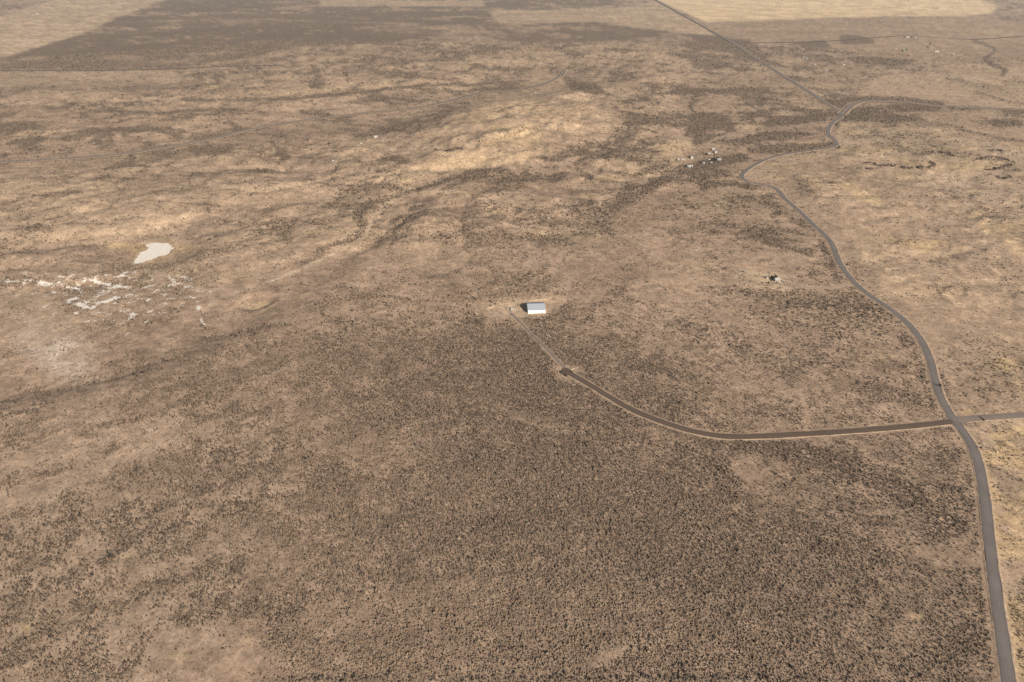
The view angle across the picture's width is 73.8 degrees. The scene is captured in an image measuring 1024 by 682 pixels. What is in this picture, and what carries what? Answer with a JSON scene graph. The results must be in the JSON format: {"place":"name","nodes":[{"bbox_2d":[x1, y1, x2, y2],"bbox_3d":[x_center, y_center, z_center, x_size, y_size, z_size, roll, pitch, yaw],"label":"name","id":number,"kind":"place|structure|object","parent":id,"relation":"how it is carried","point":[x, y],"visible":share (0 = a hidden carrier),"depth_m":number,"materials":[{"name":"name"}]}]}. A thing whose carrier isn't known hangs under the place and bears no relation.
{"place":"outdoors","nodes":[
{"label":"outdoors","id":0,"kind":"place"},
{"bbox_2d":[0,65,251,70],"bbox_3d":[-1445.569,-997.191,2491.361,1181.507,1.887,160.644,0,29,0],"label":"gravel road","id":1,"kind":"structure","parent":0,"point":[125,69],"depth_m":2437.49,"materials":[{"name":"gravel"}]},
{"bbox_2d":[0,70,566,162],"bbox_3d":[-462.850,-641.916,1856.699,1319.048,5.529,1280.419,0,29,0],"label":"ridge road","id":2,"kind":"structure","parent":0,"point":[245,130],"depth_m":1617.16,"materials":[{"name":"gravel"}]},
{"bbox_2d":[0,0,1023,681],"bbox_3d":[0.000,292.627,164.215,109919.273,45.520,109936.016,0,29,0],"label":"ground","id":3,"kind":"structure","parent":0,"point":[40,28],"depth_m":806.77,"materials":[{"name":"soil"}]},
{"bbox_2d":[435,147,462,150],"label":"rock ledge","id":4,"kind":"object","parent":3,"relation":"on","point":[449,149],"visible":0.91,"depth_m":1336.96,"materials":[{"name":"brown stone"}]},
{"bbox_2d":[0,40,1023,681],"bbox_3d":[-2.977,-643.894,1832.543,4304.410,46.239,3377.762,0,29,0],"label":"sagebrush scrub","id":5,"kind":"object","parent":3,"relation":"on","point":[532,470],"visible":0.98,"depth_m":560.88,"materials":[{"name":"brown plant"}]},
{"bbox_2d":[501,127,538,137],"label":"rock ledge","id":6,"kind":"object","parent":3,"relation":"on","point":[520,131],"visible":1,"depth_m":1440.52,"materials":[{"name":"beige stone"}]},
{"bbox_2d":[526,302,545,313],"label":"metal barn","id":7,"kind":"structure","parent":3,"relation":"on","point":[535,307],"depth_m":771.65,"materials":[{"name":"white paint"}]},
{"bbox_2d":[561,367,571,374],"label":"turning circle","id":8,"kind":"object","parent":3,"relation":"on","point":[565,370],"visible":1,"depth_m":661.72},
{"bbox_2d":[880,164,910,168],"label":"rock ledge","id":9,"kind":"object","parent":3,"relation":"on","point":[905,167],"visible":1,"depth_m":1305.83,"materials":[{"name":"stone"}]},
{"bbox_2d":[917,160,935,169],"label":"rock ledge","id":10,"kind":"object","parent":3,"relation":"on","point":[932,165],"visible":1,"depth_m":1289.89,"materials":[{"name":"brown stone"}]},
{"bbox_2d":[836,100,1023,114],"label":"gravel road","id":11,"kind":"structure","parent":3,"relation":"on","point":[843,110],"depth_m":1852.03,"materials":[{"name":"grey gravel"}]},
{"bbox_2d":[925,150,952,154],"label":"rock ledge","id":12,"kind":"object","parent":3,"relation":"on","point":[948,152],"visible":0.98,"depth_m":1383.66,"materials":[{"name":"brown stone"}]},
{"bbox_2d":[943,415,966,425],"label":"crossroads apron","id":13,"kind":"object","parent":3,"relation":"on","point":[963,423],"visible":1,"depth_m":592.84,"materials":[{"name":"grey asphalt"}]},
{"bbox_2d":[979,155,1009,160],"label":"rock ledge","id":14,"kind":"object","parent":3,"relation":"on","point":[982,157],"visible":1,"depth_m":1344.49,"materials":[{"name":"stone"}]},
{"bbox_2d":[984,163,1014,170],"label":"rock ledge","id":15,"kind":"object","parent":3,"relation":"on","point":[1005,165],"visible":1,"depth_m":1278.52,"materials":[{"name":"brown stone"}]},
{"bbox_2d":[988,173,1012,178],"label":"rock ledge","id":16,"kind":"object","parent":3,"relation":"on","point":[999,177],"visible":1,"depth_m":1219.24,"materials":[{"name":"stone"}]},
{"bbox_2d":[510,313,564,367],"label":"dirt track","id":17,"kind":"structure","parent":0,"point":[539,341],"depth_m":715.56,"materials":[{"name":"brown soil"}]},
{"bbox_2d":[693,122,822,149],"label":"dirt track","id":18,"kind":"structure","parent":0,"point":[746,132],"depth_m":1573.39,"materials":[{"name":"brown soil"}]},
{"bbox_2d":[567,372,952,439],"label":"side road","id":19,"kind":"structure","parent":0,"point":[752,436],"depth_m":581.35,"materials":[{"name":"soil"}]},
{"bbox_2d":[782,280,850,288],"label":"dirt track","id":20,"kind":"structure","parent":0,"point":[817,287],"depth_m":833.82,"materials":[{"name":"brown soil"}]},
{"bbox_2d":[656,0,1018,681],"bbox_3d":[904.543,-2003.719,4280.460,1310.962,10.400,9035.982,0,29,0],"label":"road","id":21,"kind":"structure","parent":0,"point":[1004,649],"depth_m":534.16,"materials":[{"name":"asphalt"},{"name":"grey asphalt"}]},
{"bbox_2d":[742,35,1018,42],"bbox_3d":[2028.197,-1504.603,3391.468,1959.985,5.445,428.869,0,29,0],"label":"gravel road","id":22,"kind":"structure","parent":0,"point":[872,37],"depth_m":3386.95,"materials":[{"name":"gravel"}]},
{"bbox_2d":[958,412,1023,422],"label":"side road","id":23,"kind":"structure","parent":0,"point":[994,417],"depth_m":595.29,"materials":[{"name":"soil"}]}
]}

